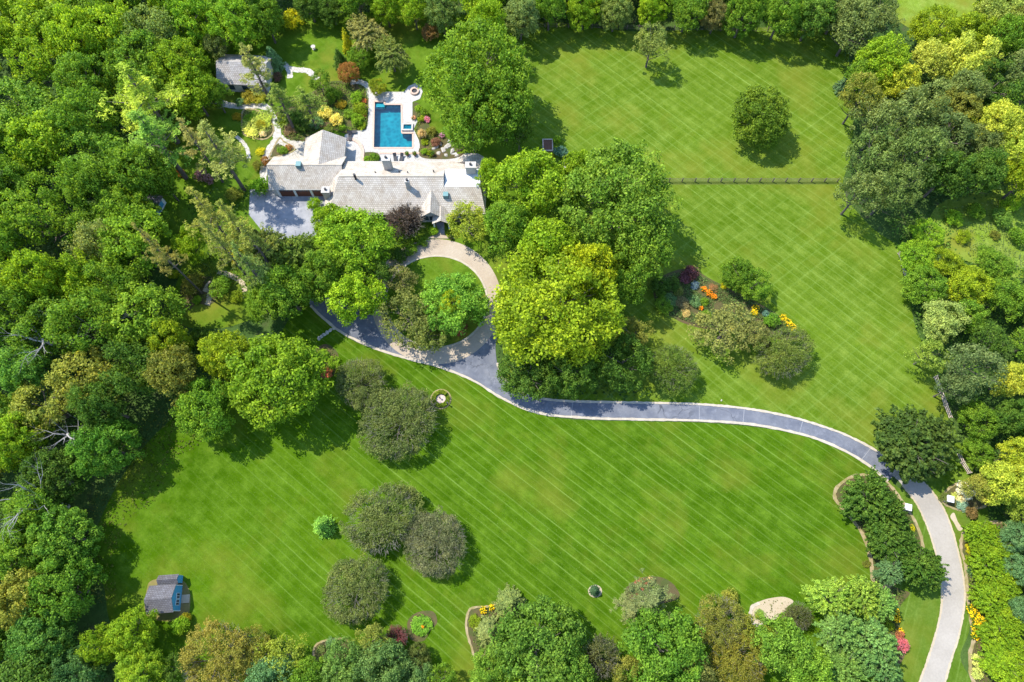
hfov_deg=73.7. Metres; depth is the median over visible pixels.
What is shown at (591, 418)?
kerb
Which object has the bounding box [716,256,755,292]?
broadleaf tree
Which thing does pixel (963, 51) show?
broadleaf tree
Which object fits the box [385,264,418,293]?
broadleaf tree
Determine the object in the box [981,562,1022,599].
hedge bush
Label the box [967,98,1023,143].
broadleaf tree
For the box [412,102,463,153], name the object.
planting bed
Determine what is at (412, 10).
broadleaf tree
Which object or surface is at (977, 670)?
shrub
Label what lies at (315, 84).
broadleaf tree
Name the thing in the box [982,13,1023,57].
broadleaf tree
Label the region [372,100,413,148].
swimming pool
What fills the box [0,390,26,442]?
broadleaf tree
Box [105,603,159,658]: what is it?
broadleaf tree
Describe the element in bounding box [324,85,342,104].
shrub
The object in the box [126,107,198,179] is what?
pine tree
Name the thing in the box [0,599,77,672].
broadleaf tree
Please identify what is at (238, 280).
path
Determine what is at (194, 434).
undergrowth
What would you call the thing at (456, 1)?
broadleaf tree
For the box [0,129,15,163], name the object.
broadleaf tree
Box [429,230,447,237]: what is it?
circle apron
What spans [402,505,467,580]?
broadleaf tree
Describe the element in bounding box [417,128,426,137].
shrub
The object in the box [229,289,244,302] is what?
shrub
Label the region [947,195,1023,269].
scrub
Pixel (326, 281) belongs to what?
broadleaf tree
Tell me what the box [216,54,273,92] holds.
guest cottage
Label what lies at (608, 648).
broadleaf tree
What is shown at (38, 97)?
broadleaf tree
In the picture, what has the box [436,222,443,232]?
front walk
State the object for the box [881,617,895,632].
shrub
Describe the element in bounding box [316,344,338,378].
planting bed
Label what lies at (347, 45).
conifer
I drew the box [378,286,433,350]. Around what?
broadleaf tree
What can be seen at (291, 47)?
garden lawn
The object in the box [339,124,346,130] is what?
shrub
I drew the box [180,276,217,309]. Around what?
planting bed
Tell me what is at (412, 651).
broadleaf tree
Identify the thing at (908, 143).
broadleaf tree
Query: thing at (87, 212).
broadleaf tree
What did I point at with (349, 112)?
shrub
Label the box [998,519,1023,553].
broadleaf tree
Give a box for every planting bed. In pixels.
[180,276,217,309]
[242,110,272,138]
[270,143,293,156]
[276,81,368,140]
[314,641,352,662]
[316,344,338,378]
[364,152,379,160]
[407,611,436,641]
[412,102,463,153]
[418,145,463,158]
[467,607,499,652]
[588,585,601,596]
[625,576,679,605]
[653,268,796,340]
[836,476,920,585]
[866,587,909,672]
[944,485,984,508]
[962,523,1004,681]
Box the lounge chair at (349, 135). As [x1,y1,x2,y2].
[348,131,351,139]
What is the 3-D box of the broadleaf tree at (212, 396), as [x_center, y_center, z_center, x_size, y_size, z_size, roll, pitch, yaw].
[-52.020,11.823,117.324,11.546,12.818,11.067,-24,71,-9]
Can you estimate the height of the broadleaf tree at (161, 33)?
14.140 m
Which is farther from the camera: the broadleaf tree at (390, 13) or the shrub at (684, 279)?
the broadleaf tree at (390, 13)
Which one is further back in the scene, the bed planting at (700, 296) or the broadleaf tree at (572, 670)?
the bed planting at (700, 296)
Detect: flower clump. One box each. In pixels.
[479,606,486,613]
[705,289,712,295]
[751,305,759,310]
[780,314,786,320]
[784,318,791,325]
[893,615,900,623]
[966,604,975,613]
[968,609,979,620]
[970,621,979,630]
[970,630,979,640]
[974,615,985,624]
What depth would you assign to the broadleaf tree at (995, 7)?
145.49 m
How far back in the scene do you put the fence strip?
140.75 m
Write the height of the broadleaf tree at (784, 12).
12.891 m
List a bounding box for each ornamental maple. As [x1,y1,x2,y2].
[337,62,359,82]
[421,23,439,41]
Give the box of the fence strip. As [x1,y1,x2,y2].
[601,181,836,184]
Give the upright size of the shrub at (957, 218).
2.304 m
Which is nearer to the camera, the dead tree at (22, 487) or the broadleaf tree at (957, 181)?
the dead tree at (22, 487)
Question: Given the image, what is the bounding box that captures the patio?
[280,144,304,156]
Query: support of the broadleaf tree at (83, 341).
on the ground at (878, 222)
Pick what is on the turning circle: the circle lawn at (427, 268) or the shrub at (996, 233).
the circle lawn at (427, 268)
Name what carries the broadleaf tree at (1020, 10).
on the ground at (878, 222)
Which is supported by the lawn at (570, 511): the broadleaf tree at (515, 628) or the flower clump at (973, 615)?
the broadleaf tree at (515, 628)
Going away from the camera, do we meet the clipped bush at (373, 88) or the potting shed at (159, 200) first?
the potting shed at (159, 200)
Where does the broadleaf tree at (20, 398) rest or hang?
on the ground at (878, 222)
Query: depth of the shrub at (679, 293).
131.25 m
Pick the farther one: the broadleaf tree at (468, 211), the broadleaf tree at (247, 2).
the broadleaf tree at (247, 2)
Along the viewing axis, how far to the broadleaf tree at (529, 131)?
136.30 m
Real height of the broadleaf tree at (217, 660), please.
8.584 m
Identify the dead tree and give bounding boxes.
[0,455,69,538]
[3,310,92,369]
[33,416,86,450]
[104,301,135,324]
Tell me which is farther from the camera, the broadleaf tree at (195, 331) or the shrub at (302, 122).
the shrub at (302, 122)
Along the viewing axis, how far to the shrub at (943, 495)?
117.34 m
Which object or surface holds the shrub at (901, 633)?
on the planting bed at (899, 599)
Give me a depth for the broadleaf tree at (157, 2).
144.11 m
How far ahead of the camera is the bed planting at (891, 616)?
111.70 m
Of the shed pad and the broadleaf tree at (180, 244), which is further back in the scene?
the broadleaf tree at (180, 244)
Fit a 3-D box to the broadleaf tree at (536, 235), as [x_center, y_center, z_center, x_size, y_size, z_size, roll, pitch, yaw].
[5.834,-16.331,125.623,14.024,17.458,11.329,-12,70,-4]
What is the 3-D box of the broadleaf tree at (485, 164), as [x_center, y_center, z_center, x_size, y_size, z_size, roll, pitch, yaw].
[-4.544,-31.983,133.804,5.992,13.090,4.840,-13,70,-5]
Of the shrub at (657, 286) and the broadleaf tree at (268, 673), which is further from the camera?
the shrub at (657, 286)
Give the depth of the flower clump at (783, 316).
129.45 m
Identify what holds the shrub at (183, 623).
on the lawn at (570, 511)
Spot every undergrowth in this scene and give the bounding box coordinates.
[0,0,236,681]
[71,393,204,603]
[184,185,407,311]
[279,0,836,23]
[497,344,676,400]
[840,0,1023,217]
[886,206,1023,638]
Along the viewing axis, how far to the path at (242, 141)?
143.96 m
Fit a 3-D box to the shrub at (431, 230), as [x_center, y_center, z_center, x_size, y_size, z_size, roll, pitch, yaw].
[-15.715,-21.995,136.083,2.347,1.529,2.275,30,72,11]
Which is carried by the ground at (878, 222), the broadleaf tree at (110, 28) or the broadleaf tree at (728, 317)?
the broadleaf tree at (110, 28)
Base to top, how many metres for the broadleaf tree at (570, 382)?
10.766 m
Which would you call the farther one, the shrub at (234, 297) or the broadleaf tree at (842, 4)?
the broadleaf tree at (842, 4)
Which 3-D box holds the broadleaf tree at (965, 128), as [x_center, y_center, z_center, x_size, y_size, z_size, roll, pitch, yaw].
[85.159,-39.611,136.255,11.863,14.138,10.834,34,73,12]
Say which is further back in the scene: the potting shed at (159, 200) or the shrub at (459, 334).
the potting shed at (159, 200)
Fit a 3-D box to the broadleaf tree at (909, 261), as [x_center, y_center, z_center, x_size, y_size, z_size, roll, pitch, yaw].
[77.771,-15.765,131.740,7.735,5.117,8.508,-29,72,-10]
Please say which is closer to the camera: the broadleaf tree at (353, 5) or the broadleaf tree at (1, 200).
the broadleaf tree at (1, 200)
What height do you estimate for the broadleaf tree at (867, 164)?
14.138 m
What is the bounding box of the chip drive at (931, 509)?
[887,468,963,681]
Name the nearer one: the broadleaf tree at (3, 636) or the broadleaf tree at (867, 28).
the broadleaf tree at (3, 636)
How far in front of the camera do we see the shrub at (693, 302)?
130.37 m
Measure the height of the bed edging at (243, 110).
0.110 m
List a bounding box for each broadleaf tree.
[0,0,32,21]
[0,15,24,61]
[0,75,60,139]
[0,107,70,170]
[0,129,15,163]
[0,154,40,206]
[0,182,71,246]
[0,190,11,240]
[0,215,28,275]
[0,247,73,303]
[0,280,45,346]
[0,340,55,397]
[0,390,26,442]
[0,410,58,473]
[0,479,61,536]
[0,496,33,544]
[0,518,57,581]
[0,563,54,630]
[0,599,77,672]
[0,607,9,664]
[0,644,61,681]
[2,33,72,85]
[3,294,86,354]
[8,371,73,445]
[9,0,73,55]
[11,169,67,215]
[12,0,76,24]
[13,446,85,505]
[19,551,108,626]
[24,504,104,572]
[36,248,106,309]
[40,0,100,68]
[41,284,120,354]
[43,83,122,151]
[44,345,131,412]
[46,644,107,681]
[49,50,117,111]
[52,156,115,214]
[58,218,125,264]
[61,206,107,254]
[63,380,129,430]
[63,414,145,480]
[64,0,123,27]
[65,125,135,179]
[72,0,140,61]
[73,622,124,667]
[77,258,151,312]
[91,183,169,242]
[94,203,172,280]
[96,279,190,351]
[97,335,168,397]
[98,143,174,201]
[100,28,177,92]
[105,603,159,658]
[114,640,170,681]
[115,62,174,116]
[120,2,183,55]
[124,0,167,13]
[140,342,198,407]
[142,165,180,201]
[146,318,194,358]
[147,0,192,29]
[147,35,211,95]
[161,0,225,47]
[161,652,186,681]
[163,64,215,120]
[168,374,239,441]
[169,222,206,264]
[177,615,255,681]
[190,325,209,352]
[194,329,253,380]
[200,75,234,112]
[202,30,231,63]
[205,0,263,52]
[207,0,264,23]
[225,331,333,430]
[232,623,277,671]
[244,287,279,325]
[244,654,296,681]
[245,0,284,43]
[248,226,286,269]
[252,632,308,681]
[257,263,312,319]
[268,231,319,270]
[287,655,331,681]
[292,0,325,22]
[296,248,342,306]
[308,68,331,96]
[310,202,343,243]
[312,205,396,272]
[318,0,347,27]
[319,633,363,681]
[320,551,391,625]
[324,269,389,326]
[334,357,387,416]
[338,0,370,13]
[338,481,426,555]
[345,11,391,52]
[346,46,370,68]
[351,622,390,657]
[351,638,409,681]
[356,380,439,462]
[359,256,393,290]
[360,671,383,681]
[368,0,401,27]
[374,33,411,73]
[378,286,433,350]
[383,200,424,241]
[384,624,407,646]
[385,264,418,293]
[396,657,435,681]
[398,0,430,29]
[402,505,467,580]
[405,306,450,353]
[406,641,431,669]
[414,17,536,125]
[418,271,490,336]
[423,0,459,34]
[425,662,457,681]
[431,0,458,10]
[439,289,461,313]
[441,83,500,152]
[445,199,487,241]
[460,0,507,18]
[465,0,506,52]
[467,644,509,681]
[471,70,534,147]
[474,157,499,194]
[482,146,565,219]
[482,198,531,258]
[485,244,627,368]
[486,593,587,681]
[493,673,533,681]
[495,344,552,401]
[502,0,540,39]
[506,215,579,277]
[510,118,533,152]
[533,0,566,30]
[544,351,601,400]
[548,137,683,261]
[551,644,598,681]
[552,242,620,300]
[555,599,580,632]
[559,149,590,186]
[566,0,603,31]
[583,631,621,681]
[594,332,654,391]
[598,0,634,31]
[600,246,649,304]
[604,654,643,681]
[613,221,675,279]
[614,315,656,349]
[615,605,709,681]
[632,21,674,67]
[637,0,670,29]
[645,342,698,397]
[669,0,711,32]
[681,654,721,681]
[685,302,755,365]
[694,593,751,651]
[699,0,731,33]
[709,629,767,681]
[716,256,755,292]
[721,0,767,39]
[730,84,792,148]
[736,319,771,352]
[738,612,775,660]
[739,267,773,300]
[750,324,815,378]
[750,612,816,680]
[763,0,808,39]
[781,602,813,629]
[781,644,834,681]
[787,0,840,40]
[799,575,853,617]
[811,608,865,658]
[818,0,864,34]
[823,645,869,681]
[829,0,883,56]
[833,169,890,215]
[835,465,897,522]
[837,71,886,124]
[837,574,882,621]
[841,127,908,183]
[844,59,876,95]
[847,615,902,669]
[849,93,920,153]
[851,31,912,92]
[859,0,905,42]
[860,643,903,681]
[862,490,910,531]
[864,515,924,566]
[865,583,900,622]
[868,163,926,215]
[870,404,962,483]
[870,555,904,585]
[874,61,921,100]
[875,120,951,186]
[890,77,952,132]
[895,548,949,593]
[897,239,935,276]
[898,265,948,306]
[903,338,953,375]
[906,3,963,48]
[909,218,945,247]
[911,36,952,80]
[920,148,977,198]
[922,106,976,163]
[922,298,970,343]
[931,86,983,131]
[932,245,963,276]
[933,372,981,404]
[937,68,992,108]
[940,342,1008,394]
[941,30,1003,80]
[945,263,1000,304]
[949,298,990,334]
[951,121,1008,164]
[953,11,997,49]
[956,400,1000,440]
[957,470,1006,503]
[959,146,1009,195]
[960,435,994,469]
[963,56,1023,107]
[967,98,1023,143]
[968,318,1015,353]
[971,0,1023,36]
[972,0,1008,10]
[973,248,1017,279]
[979,460,1023,507]
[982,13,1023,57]
[982,276,1023,323]
[987,398,1023,433]
[988,361,1023,397]
[992,130,1023,168]
[994,436,1023,470]
[995,1,1023,38]
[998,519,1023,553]
[999,553,1023,585]
[1002,82,1023,137]
[1002,154,1023,202]
[1003,49,1023,98]
[1005,499,1023,525]
[1008,116,1023,152]
[1008,596,1023,623]
[1009,326,1023,362]
[1016,284,1023,325]
[1018,429,1023,437]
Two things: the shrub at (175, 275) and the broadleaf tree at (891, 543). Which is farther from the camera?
the shrub at (175, 275)
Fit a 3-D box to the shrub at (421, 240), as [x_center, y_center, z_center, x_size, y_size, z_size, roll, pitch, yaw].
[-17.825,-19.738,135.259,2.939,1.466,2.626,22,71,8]
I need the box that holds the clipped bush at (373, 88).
[368,77,386,95]
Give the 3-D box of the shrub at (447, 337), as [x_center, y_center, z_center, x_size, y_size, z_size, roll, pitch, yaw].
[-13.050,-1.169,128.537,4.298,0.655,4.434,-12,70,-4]
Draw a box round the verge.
[886,479,988,681]
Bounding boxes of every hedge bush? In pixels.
[961,520,1003,548]
[966,582,1013,619]
[967,545,1008,584]
[969,533,1019,567]
[973,641,1020,681]
[974,614,1021,650]
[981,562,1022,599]
[987,630,1023,666]
[992,597,1023,639]
[996,658,1023,681]
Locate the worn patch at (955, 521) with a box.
[950,513,962,530]
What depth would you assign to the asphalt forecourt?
129.07 m
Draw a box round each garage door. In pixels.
[279,190,294,195]
[295,190,311,195]
[312,190,322,195]
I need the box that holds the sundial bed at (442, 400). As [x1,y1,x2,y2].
[431,389,450,408]
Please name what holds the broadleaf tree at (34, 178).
on the ground at (878, 222)
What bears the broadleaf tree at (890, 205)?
on the ground at (878, 222)
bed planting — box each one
[180,252,250,306]
[243,109,270,136]
[278,82,367,139]
[414,106,438,152]
[471,607,499,650]
[656,271,788,332]
[838,487,917,575]
[882,589,905,658]
[966,542,995,681]
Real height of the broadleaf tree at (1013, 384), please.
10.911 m
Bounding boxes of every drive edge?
[901,485,942,681]
[926,485,965,681]
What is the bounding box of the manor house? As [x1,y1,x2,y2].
[267,130,485,228]
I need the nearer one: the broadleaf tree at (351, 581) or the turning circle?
the broadleaf tree at (351, 581)
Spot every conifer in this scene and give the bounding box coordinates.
[265,46,286,72]
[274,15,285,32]
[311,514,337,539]
[332,48,347,70]
[341,27,355,53]
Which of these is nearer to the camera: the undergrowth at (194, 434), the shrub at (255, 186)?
the undergrowth at (194, 434)
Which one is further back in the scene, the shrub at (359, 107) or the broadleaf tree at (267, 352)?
the shrub at (359, 107)
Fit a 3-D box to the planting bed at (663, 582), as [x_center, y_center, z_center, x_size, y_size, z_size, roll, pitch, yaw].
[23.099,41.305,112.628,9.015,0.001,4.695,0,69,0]
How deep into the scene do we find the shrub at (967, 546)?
114.55 m
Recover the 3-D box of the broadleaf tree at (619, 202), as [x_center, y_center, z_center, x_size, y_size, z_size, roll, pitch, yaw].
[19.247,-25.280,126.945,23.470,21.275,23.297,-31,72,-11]
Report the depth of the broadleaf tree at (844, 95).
136.92 m
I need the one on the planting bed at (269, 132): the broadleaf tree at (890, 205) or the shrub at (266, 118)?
the shrub at (266, 118)
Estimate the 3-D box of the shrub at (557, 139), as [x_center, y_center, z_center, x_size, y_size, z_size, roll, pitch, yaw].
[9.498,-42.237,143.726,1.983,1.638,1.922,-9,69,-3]
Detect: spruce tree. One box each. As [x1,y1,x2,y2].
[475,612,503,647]
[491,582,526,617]
[588,584,599,596]
[832,66,860,98]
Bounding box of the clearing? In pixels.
[882,0,977,29]
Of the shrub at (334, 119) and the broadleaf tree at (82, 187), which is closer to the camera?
the broadleaf tree at (82, 187)
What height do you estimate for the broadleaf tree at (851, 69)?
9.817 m
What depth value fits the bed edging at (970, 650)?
112.56 m
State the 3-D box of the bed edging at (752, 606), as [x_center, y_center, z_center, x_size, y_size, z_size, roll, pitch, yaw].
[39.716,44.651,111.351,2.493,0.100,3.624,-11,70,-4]
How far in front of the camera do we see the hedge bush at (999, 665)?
106.25 m
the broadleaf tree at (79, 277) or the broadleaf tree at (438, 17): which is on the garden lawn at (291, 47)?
the broadleaf tree at (438, 17)
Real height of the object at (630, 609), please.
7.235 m
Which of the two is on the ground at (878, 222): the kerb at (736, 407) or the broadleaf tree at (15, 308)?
the broadleaf tree at (15, 308)
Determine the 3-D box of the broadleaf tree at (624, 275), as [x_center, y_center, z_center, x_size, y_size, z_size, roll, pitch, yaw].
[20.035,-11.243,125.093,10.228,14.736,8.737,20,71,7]
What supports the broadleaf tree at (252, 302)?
on the ground at (878, 222)
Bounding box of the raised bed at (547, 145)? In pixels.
[542,139,552,151]
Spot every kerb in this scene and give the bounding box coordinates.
[310,305,887,481]
[386,255,487,347]
[496,363,882,455]
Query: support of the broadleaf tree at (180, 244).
on the garden lawn at (291, 47)
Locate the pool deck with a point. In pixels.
(406, 98)
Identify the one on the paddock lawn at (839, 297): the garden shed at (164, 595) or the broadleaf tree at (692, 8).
the broadleaf tree at (692, 8)
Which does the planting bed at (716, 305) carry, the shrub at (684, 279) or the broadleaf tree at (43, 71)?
the shrub at (684, 279)
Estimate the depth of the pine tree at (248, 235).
119.92 m
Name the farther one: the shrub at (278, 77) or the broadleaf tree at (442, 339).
the shrub at (278, 77)
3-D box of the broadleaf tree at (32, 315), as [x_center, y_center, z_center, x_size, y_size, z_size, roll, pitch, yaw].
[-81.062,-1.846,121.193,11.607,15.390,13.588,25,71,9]
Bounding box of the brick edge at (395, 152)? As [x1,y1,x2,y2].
[379,152,418,153]
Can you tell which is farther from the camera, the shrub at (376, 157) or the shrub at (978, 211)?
the shrub at (376, 157)
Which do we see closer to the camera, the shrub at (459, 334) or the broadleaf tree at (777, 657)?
the broadleaf tree at (777, 657)
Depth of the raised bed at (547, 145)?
143.68 m
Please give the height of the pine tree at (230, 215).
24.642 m
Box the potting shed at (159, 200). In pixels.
[142,193,165,214]
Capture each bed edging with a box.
[241,108,274,139]
[269,137,294,158]
[312,638,346,665]
[465,604,495,656]
[748,602,762,626]
[833,473,924,588]
[940,482,986,510]
[959,520,1016,681]
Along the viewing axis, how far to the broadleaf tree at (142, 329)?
117.79 m
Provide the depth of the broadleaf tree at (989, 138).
134.27 m
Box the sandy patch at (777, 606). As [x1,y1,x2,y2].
[752,597,792,622]
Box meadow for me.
[928,181,1023,277]
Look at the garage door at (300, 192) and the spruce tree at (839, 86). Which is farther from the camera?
the spruce tree at (839, 86)
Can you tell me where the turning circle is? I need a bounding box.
[372,239,500,363]
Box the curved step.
[346,137,363,160]
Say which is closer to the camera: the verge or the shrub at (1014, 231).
the verge
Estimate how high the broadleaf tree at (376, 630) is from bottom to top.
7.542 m
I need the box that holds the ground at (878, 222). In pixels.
[0,0,1023,681]
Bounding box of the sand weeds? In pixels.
[758,600,788,617]
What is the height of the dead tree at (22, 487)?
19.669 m
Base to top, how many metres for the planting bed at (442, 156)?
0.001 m
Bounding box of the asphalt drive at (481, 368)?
[446,346,892,479]
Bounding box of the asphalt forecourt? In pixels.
[309,297,496,366]
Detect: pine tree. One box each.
[95,60,189,144]
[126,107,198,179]
[131,222,202,293]
[176,117,223,182]
[184,186,239,251]
[196,118,250,190]
[198,217,251,282]
[215,198,266,268]
[230,240,270,290]
[236,220,278,274]
[238,42,273,107]
[260,82,304,128]
[287,86,326,126]
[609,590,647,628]
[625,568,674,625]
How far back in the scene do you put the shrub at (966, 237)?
134.93 m
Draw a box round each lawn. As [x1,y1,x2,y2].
[94,303,888,681]
[141,12,531,343]
[387,257,485,345]
[504,19,973,482]
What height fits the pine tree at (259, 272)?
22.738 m
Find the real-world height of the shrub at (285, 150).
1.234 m
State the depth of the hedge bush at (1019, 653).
106.48 m
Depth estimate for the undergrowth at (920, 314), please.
127.78 m
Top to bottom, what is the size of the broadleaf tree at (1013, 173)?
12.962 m
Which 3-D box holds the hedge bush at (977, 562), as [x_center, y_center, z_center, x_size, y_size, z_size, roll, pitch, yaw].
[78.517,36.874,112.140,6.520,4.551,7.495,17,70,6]
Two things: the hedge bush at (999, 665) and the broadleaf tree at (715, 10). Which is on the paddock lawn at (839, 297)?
the broadleaf tree at (715, 10)
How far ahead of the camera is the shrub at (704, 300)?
130.38 m
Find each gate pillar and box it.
[903,503,911,510]
[943,495,953,502]
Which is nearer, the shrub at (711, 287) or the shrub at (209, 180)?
the shrub at (711, 287)
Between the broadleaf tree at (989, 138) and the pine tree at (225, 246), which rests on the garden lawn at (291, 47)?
the pine tree at (225, 246)
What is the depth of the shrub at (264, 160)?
141.50 m
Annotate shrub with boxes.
[167,270,179,278]
[170,616,191,634]
[180,612,191,620]
[181,271,204,295]
[192,168,206,181]
[192,295,201,303]
[203,173,213,184]
[208,273,231,300]
[223,185,244,201]
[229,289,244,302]
[232,112,242,120]
[235,97,243,106]
[240,88,256,104]
[241,117,265,138]
[243,113,252,121]
[248,176,267,196]
[249,110,256,117]
[251,109,273,127]
[251,160,262,170]
[253,91,267,104]
[255,119,265,128]
[255,148,265,155]
[260,156,269,165]
[273,72,282,81]
[277,114,287,124]
[277,146,288,153]
[282,7,304,30]
[282,123,296,136]
[285,111,302,124]
[293,119,309,131]
[306,197,321,209]
[309,116,322,128]
[313,206,324,218]
[316,645,324,653]
[317,104,332,118]
[319,349,329,358]
[321,368,333,377]
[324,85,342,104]
[324,125,332,132]
[325,636,334,647]
[328,355,340,369]
[329,112,342,125]
[334,99,346,108]
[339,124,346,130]
[343,109,353,118]
[349,89,361,104]
[350,113,364,125]
[352,101,368,114]
[356,122,365,130]
[367,152,379,160]
[388,247,408,264]
[403,242,418,255]
[410,613,432,636]
[414,104,422,111]
[416,235,428,246]
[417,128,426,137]
[420,108,428,115]
[420,148,428,153]
[421,138,427,145]
[424,116,430,122]
[426,127,436,135]
[427,225,438,235]
[430,137,440,146]
[432,324,451,345]
[445,230,452,236]
[450,323,467,336]
[468,613,480,630]
[552,136,561,143]
[554,145,568,157]
[648,275,670,294]
[654,297,673,315]
[665,292,677,307]
[666,276,679,292]
[673,286,683,295]
[675,295,689,309]
[679,273,691,283]
[681,265,699,281]
[681,308,690,317]
[688,294,701,307]
[690,281,698,289]
[700,297,708,305]
[701,310,711,319]
[709,284,718,293]
[721,586,737,605]
[754,608,766,621]
[757,338,772,351]
[762,310,769,316]
[762,313,780,327]
[862,560,871,567]
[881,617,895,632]
[895,629,904,639]
[896,635,909,652]
[938,492,950,503]
[944,209,963,226]
[954,229,970,244]
[955,493,968,502]
[956,480,974,499]
[956,500,969,512]
[964,554,972,563]
[965,544,972,554]
[966,202,985,219]
[966,506,977,519]
[970,653,983,665]
[970,665,983,679]
[976,243,995,258]
[988,230,1000,240]
[990,205,1014,227]
[998,196,1023,212]
[1005,225,1023,244]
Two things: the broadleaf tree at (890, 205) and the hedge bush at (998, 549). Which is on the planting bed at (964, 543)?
the hedge bush at (998, 549)
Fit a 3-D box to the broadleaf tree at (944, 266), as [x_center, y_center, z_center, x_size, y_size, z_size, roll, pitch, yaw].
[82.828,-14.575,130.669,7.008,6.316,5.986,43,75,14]
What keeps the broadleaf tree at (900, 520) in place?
on the planting bed at (839, 494)
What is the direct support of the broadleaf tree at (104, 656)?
on the ground at (878, 222)
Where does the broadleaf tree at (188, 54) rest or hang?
on the garden lawn at (291, 47)
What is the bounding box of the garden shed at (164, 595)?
[144,574,189,613]
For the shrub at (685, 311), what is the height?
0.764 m
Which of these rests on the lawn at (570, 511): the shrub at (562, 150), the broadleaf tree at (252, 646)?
the broadleaf tree at (252, 646)
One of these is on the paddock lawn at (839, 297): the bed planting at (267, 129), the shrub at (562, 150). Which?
the shrub at (562, 150)
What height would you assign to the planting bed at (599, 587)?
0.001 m
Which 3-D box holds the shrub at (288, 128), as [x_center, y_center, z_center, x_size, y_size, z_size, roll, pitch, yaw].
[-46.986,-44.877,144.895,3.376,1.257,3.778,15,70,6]
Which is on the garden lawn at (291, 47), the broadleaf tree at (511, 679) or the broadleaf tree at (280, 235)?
the broadleaf tree at (280, 235)
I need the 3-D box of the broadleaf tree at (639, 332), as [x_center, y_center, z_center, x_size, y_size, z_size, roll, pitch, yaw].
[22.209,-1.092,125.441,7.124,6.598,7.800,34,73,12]
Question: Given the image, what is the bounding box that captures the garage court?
[249,189,324,238]
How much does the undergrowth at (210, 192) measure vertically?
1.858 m
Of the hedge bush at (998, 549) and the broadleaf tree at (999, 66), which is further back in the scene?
the broadleaf tree at (999, 66)
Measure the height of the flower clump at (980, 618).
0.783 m
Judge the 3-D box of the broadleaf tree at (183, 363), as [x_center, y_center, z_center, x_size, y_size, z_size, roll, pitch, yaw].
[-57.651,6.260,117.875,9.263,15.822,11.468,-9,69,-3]
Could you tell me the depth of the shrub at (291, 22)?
152.98 m
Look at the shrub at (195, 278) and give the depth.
130.25 m
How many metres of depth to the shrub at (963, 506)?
116.91 m
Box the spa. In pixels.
[402,123,412,130]
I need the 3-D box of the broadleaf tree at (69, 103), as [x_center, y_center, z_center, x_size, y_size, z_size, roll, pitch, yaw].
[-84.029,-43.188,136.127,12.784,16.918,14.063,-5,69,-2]
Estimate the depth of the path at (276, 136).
144.32 m
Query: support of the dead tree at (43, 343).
on the ground at (878, 222)
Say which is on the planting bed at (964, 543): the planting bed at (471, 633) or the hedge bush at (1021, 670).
the hedge bush at (1021, 670)
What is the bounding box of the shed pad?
[144,579,189,620]
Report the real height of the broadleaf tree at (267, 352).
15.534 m
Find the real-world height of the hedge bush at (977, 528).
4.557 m
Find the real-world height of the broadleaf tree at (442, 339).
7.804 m
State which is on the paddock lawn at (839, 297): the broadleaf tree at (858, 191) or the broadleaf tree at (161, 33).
the broadleaf tree at (858, 191)
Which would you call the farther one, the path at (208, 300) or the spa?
the spa
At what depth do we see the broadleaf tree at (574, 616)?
106.95 m
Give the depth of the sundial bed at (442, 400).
124.02 m
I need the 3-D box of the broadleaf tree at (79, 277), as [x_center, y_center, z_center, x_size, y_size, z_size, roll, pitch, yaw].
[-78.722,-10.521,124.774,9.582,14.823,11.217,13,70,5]
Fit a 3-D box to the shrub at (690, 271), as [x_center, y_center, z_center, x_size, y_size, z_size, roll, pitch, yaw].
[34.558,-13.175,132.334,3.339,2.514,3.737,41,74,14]
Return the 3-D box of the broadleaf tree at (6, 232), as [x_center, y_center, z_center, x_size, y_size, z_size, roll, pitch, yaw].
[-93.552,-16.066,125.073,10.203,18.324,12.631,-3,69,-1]
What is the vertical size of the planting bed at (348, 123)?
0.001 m
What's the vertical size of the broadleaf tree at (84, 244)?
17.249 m
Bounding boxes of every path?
[203,281,211,305]
[215,100,280,179]
[217,270,246,291]
[235,135,250,158]
[272,132,304,148]
[283,62,292,77]
[287,66,319,79]
[351,79,371,97]
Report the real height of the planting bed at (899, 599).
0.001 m
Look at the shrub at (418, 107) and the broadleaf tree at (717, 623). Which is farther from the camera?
the shrub at (418, 107)
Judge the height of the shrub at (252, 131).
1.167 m
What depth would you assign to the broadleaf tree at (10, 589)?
103.14 m
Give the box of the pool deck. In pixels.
[345,83,458,160]
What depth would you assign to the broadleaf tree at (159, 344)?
117.37 m
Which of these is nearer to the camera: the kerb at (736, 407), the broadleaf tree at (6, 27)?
the kerb at (736, 407)
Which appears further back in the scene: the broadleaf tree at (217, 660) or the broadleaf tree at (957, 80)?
the broadleaf tree at (957, 80)
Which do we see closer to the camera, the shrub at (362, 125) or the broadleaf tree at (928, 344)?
the broadleaf tree at (928, 344)
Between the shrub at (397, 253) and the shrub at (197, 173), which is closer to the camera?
the shrub at (397, 253)
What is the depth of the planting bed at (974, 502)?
117.77 m
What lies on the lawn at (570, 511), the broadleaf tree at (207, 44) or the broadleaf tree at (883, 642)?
the broadleaf tree at (883, 642)
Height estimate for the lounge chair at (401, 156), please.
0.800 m
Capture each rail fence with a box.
[523,23,833,31]
[627,178,838,181]
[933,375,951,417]
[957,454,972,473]
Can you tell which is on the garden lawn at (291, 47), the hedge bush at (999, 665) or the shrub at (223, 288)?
the shrub at (223, 288)
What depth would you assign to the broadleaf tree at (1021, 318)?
126.56 m
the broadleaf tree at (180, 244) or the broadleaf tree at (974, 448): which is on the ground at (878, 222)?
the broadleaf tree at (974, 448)
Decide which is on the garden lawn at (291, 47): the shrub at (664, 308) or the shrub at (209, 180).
the shrub at (209, 180)
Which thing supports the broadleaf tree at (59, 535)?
on the ground at (878, 222)
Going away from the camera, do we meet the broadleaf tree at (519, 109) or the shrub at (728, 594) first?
the shrub at (728, 594)
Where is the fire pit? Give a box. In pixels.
[410,87,418,94]
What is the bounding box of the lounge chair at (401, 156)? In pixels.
[399,152,403,160]

